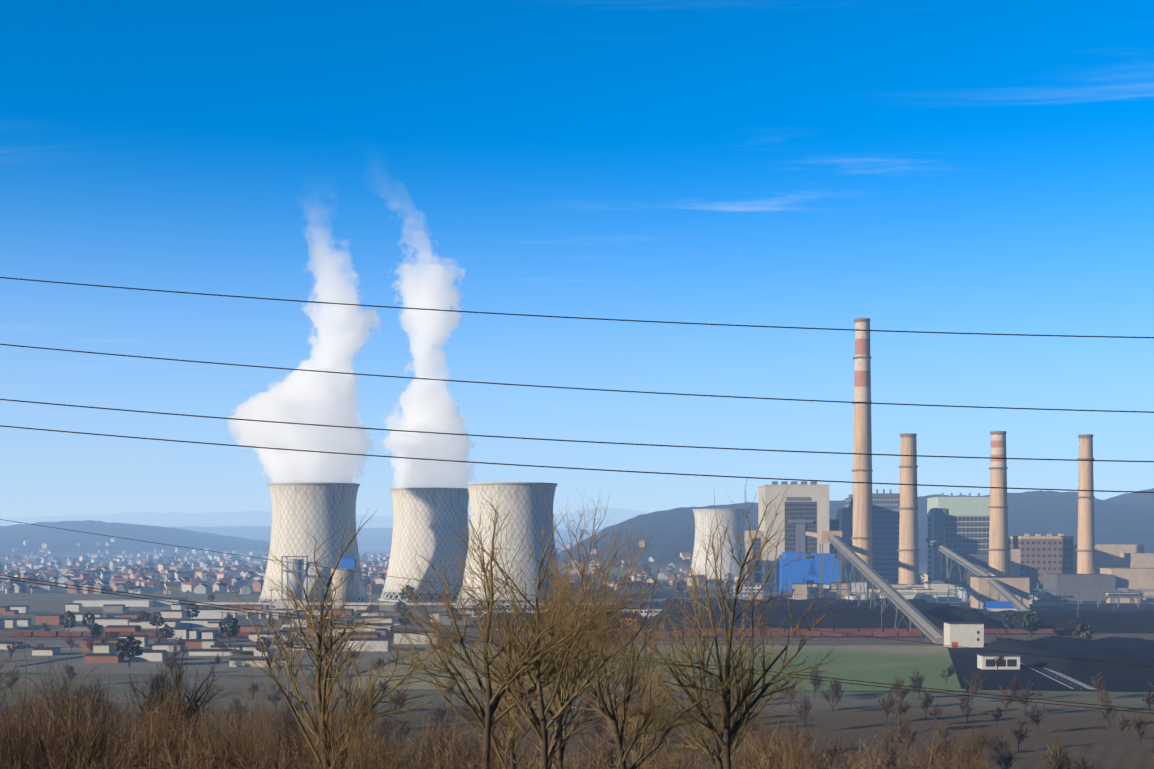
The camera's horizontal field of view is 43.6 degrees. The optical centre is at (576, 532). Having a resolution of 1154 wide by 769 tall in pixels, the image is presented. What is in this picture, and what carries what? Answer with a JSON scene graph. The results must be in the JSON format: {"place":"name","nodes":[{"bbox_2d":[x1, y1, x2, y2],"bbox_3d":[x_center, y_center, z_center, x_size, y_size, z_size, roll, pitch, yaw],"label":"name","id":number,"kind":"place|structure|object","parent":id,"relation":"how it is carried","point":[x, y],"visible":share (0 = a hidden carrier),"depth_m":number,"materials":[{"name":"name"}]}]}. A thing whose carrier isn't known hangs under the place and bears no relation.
{"place":"outdoors","nodes":[
{"label":"outdoors","id":0,"kind":"place"},
{"bbox_2d":[13,638,201,666],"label":"road","id":1,"kind":"structure","parent":0,"point":[55,661],"depth_m":673.14,"materials":[{"name":"grey asphalt"}]},
{"bbox_2d":[20,642,393,648],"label":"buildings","id":2,"kind":"structure","parent":0,"point":[146,646],"depth_m":755.21,"materials":[{"name":"concrete"}]},
{"bbox_2d":[0,641,435,676],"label":"field","id":3,"kind":"structure","parent":0,"point":[202,665],"depth_m":663.30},
{"bbox_2d":[57,603,641,630],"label":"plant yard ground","id":4,"kind":"structure","parent":0,"point":[242,620],"depth_m":999.95,"materials":[{"name":"grey concrete"}]},
{"bbox_2d":[463,612,651,627],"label":"coal heap","id":5,"kind":"object","parent":4,"relation":"on","point":[638,621],"visible":0.21,"depth_m":918.04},
{"bbox_2d":[61,628,649,630],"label":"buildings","id":6,"kind":"structure","parent":0,"point":[280,629],"depth_m":895.79,"materials":[{"name":"concrete"}]},
{"bbox_2d":[209,477,859,768],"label":"tree","id":7,"kind":"object","parent":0,"point":[581,625],"depth_m":36.11,"materials":[{"name":"brown plant"}]},
{"bbox_2d":[0,488,1153,768],"bbox_3d":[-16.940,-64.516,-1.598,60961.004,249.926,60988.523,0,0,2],"label":"terrain","id":8,"kind":"structure","parent":0,"point":[1086,732],"depth_m":601.74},
{"bbox_2d":[0,600,469,666],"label":"yard sheds","id":9,"kind":"object","parent":8,"relation":"on","point":[127,621],"visible":0.56,"depth_m":862.25,"materials":[{"name":"concrete"}]},
{"bbox_2d":[0,644,505,768],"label":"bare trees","id":10,"kind":"object","parent":8,"relation":"on","point":[195,694],"depth_m":71.88,"materials":[{"name":"brown plant"}]},
{"bbox_2d":[259,482,371,608],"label":"cooling tower","id":11,"kind":"structure","parent":8,"relation":"on","point":[321,512],"depth_m":1142.02,"materials":[{"name":"concrete"}]},
{"bbox_2d":[196,556,618,612],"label":"silos and pipe bridge","id":12,"kind":"object","parent":8,"relation":"on","point":[345,561],"visible":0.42,"depth_m":1111.57,"materials":[{"name":"paint"}]},
{"bbox_2d":[378,488,468,601],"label":"cooling tower","id":13,"kind":"structure","parent":8,"relation":"on","point":[419,514],"depth_m":1271.57,"materials":[{"name":"concrete"}]},
{"bbox_2d":[0,538,927,605],"bbox_3d":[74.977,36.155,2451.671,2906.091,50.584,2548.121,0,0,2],"label":"town houses","id":14,"kind":"structure","parent":8,"relation":"on","point":[168,583],"depth_m":1803.36,"materials":[{"name":"white tile"}]},
{"bbox_2d":[23,605,959,646],"bbox_3d":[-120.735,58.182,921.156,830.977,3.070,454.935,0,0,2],"label":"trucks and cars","id":15,"kind":"object","parent":8,"relation":"on","point":[77,645],"visible":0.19,"depth_m":770.78,"materials":[{"name":"white"}]},
{"bbox_2d":[0,653,987,768],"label":"dry brush stems","id":16,"kind":"object","parent":8,"relation":"on","point":[191,757],"visible":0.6,"depth_m":47.61,"materials":[{"name":"brown plant"}]},
{"bbox_2d":[0,632,1002,768],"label":"slope shrub","id":17,"kind":"object","parent":8,"relation":"on","point":[81,736],"depth_m":31.83,"materials":[{"name":"brown plant"}]},
{"bbox_2d":[454,482,568,607],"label":"cooling tower","id":18,"kind":"structure","parent":8,"relation":"on","point":[526,496],"depth_m":1136.90,"materials":[{"name":"concrete"}]},
{"bbox_2d":[0,551,1083,666],"bbox_3d":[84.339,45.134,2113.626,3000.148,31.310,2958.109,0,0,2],"label":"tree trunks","id":19,"kind":"object","parent":8,"relation":"on","point":[1031,632],"visible":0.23,"depth_m":959.18,"materials":[{"name":"brown wood"}]},
{"bbox_2d":[0,546,1092,657],"bbox_3d":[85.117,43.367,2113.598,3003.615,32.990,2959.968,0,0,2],"label":"tree crowns","id":20,"kind":"object","parent":8,"relation":"on","point":[1024,622],"visible":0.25,"depth_m":957.84,"materials":[{"name":"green plant"}]},
{"bbox_2d":[0,277,1153,713],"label":"power line wires","id":21,"kind":"object","parent":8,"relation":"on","point":[584,469],"visible":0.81,"depth_m":62.47,"materials":[{"name":"grey metal"}]},
{"bbox_2d":[1,619,1153,768],"bbox_3d":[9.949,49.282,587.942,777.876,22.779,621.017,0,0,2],"label":"shrubs","id":22,"kind":"object","parent":8,"relation":"on","point":[1059,763],"depth_m":433.32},
{"bbox_2d":[254,583,1020,668],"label":"small buildings","id":23,"kind":"structure","parent":8,"relation":"on","point":[965,634],"depth_m":756.03,"materials":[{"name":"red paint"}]},
{"bbox_2d":[269,560,1153,627],"bbox_3d":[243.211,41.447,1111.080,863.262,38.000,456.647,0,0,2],"label":"plant clutter","id":24,"kind":"object","parent":8,"relation":"on","point":[936,591],"visible":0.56,"depth_m":1223.27,"materials":[{"name":"concrete"}]},
{"bbox_2d":[689,509,747,584],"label":"cooling tower","id":25,"kind":"structure","parent":8,"relation":"on","point":[701,516],"depth_m":1667.94,"materials":[{"name":"concrete"}]},
{"bbox_2d":[744,481,838,593],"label":"boiler house","id":26,"kind":"structure","parent":8,"relation":"on","point":[811,504],"depth_m":1324.39,"materials":[{"name":"concrete"}]},
{"bbox_2d":[776,552,857,595],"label":"blue building","id":27,"kind":"structure","parent":8,"relation":"on","point":[808,568],"depth_m":1256.59,"materials":[{"name":"blue metal"}]},
{"bbox_2d":[851,318,873,587],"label":"chimney","id":28,"kind":"object","parent":8,"relation":"on","point":[862,537],"visible":0.92,"depth_m":1286.59,"materials":[{"name":"beige concrete"}]},
{"bbox_2d":[827,535,943,643],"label":"conveyor","id":29,"kind":"object","parent":8,"relation":"on","point":[921,621],"visible":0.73,"depth_m":925.18,"materials":[{"name":"grey metal"}]},
{"bbox_2d":[639,588,1153,602],"bbox_3d":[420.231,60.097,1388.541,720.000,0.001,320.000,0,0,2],"label":"plant base","id":30,"kind":"object","parent":8,"relation":"on","point":[667,591],"depth_m":1382.74,"materials":[{"name":"grey concrete"}]},
{"bbox_2d":[836,489,899,587],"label":"boiler house","id":31,"kind":"structure","parent":30,"relation":"on","point":[886,510],"depth_m":1391.91,"materials":[{"name":"grey metal"}]},
{"bbox_2d":[897,433,918,586],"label":"chimney","id":32,"kind":"object","parent":8,"relation":"on","point":[908,549],"visible":0.98,"depth_m":1285.43,"materials":[{"name":"beige concrete"}]},
{"bbox_2d":[806,531,1029,614],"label":"transfer houses","id":33,"kind":"structure","parent":8,"relation":"on","point":[1017,587],"depth_m":1140.39,"materials":[{"name":"beige concrete"}]},
{"bbox_2d":[927,493,989,582],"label":"boiler house","id":34,"kind":"structure","parent":8,"relation":"on","point":[959,525],"depth_m":1429.28,"materials":[{"name":"grey metal"}]},
{"bbox_2d":[926,538,990,603],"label":"conveyor","id":35,"kind":"object","parent":8,"relation":"on","point":[962,561],"visible":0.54,"depth_m":1263.28,"materials":[{"name":"grey metal"}]},
{"bbox_2d":[987,431,1008,575],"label":"chimney","id":36,"kind":"object","parent":8,"relation":"on","point":[998,549],"visible":0.92,"depth_m":1283.61,"materials":[{"name":"beige concrete"}]},
{"bbox_2d":[987,578,1031,610],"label":"conveyor","id":37,"kind":"object","parent":8,"relation":"on","point":[1006,594],"visible":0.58,"depth_m":1068.06,"materials":[{"name":"grey metal"}]},
{"bbox_2d":[941,534,1153,601],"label":"industrial buildings","id":38,"kind":"structure","parent":8,"relation":"on","point":[1048,561],"depth_m":1347.64,"materials":[{"name":"beige concrete"}]},
{"bbox_2d":[947,643,1153,691],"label":"coal","id":39,"kind":"object","parent":8,"relation":"on","point":[964,659],"visible":0.3,"depth_m":594.91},
{"bbox_2d":[982,637,1153,673],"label":"coal heap","id":40,"kind":"object","parent":39,"relation":"on","point":[1124,651],"visible":0.96,"depth_m":658.28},
{"bbox_2d":[1075,434,1095,573],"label":"chimney","id":41,"kind":"object","parent":8,"relation":"on","point":[1085,550],"visible":0.83,"depth_m":1282.26,"materials":[{"name":"beige concrete"}]},
{"bbox_2d":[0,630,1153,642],"bbox_3d":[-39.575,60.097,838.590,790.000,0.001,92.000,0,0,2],"label":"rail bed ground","id":42,"kind":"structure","parent":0,"point":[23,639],"depth_m":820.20,"materials":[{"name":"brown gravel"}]},
{"bbox_2d":[0,631,1153,640],"bbox_3d":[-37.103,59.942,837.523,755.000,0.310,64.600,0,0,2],"label":"rail tracks","id":43,"kind":"object","parent":42,"relation":"on","point":[702,638],"visible":0.17,"depth_m":824.73,"materials":[{"name":"grey metal"}]},
{"bbox_2d":[8,631,307,637],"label":"freight train","id":44,"kind":"object","parent":43,"relation":"on","point":[73,633],"visible":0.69,"depth_m":823.83,"materials":[{"name":"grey metal"}]},
{"bbox_2d":[496,631,921,636],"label":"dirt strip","id":45,"kind":"object","parent":43,"relation":"on","point":[875,634],"visible":0.6,"depth_m":824.94,"materials":[{"name":"brown metal"}]},
{"bbox_2d":[689,628,1078,634],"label":"freight train","id":46,"kind":"object","parent":43,"relation":"on","point":[1022,631],"visible":0.38,"depth_m":849.10,"materials":[{"name":"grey metal"}]},
{"bbox_2d":[0,0,1153,518],"label":"sky","id":47,"kind":"structure","parent":0,"point":[956,166],"materials":[{"name":"blue"}]},
{"bbox_2d":[333,645,965,690],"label":"field ground","id":48,"kind":"structure","parent":0,"point":[886,665],"depth_m":643.61,"materials":[{"name":"green plant"}]},
{"bbox_2d":[637,603,1153,631],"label":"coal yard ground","id":49,"kind":"structure","parent":0,"point":[1112,607],"depth_m":1160.60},
{"bbox_2d":[649,597,1005,629],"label":"coal heap","id":50,"kind":"object","parent":49,"relation":"on","point":[848,614],"visible":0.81,"depth_m":904.06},
{"bbox_2d":[985,609,1153,633],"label":"coal heap","id":51,"kind":"object","parent":49,"relation":"on","point":[1120,622],"visible":0.79,"depth_m":875.59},
{"bbox_2d":[1020,661,1094,688],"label":"conveyor belt","id":52,"kind":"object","parent":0,"point":[1063,679],"depth_m":598.62,"materials":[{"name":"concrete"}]}
]}

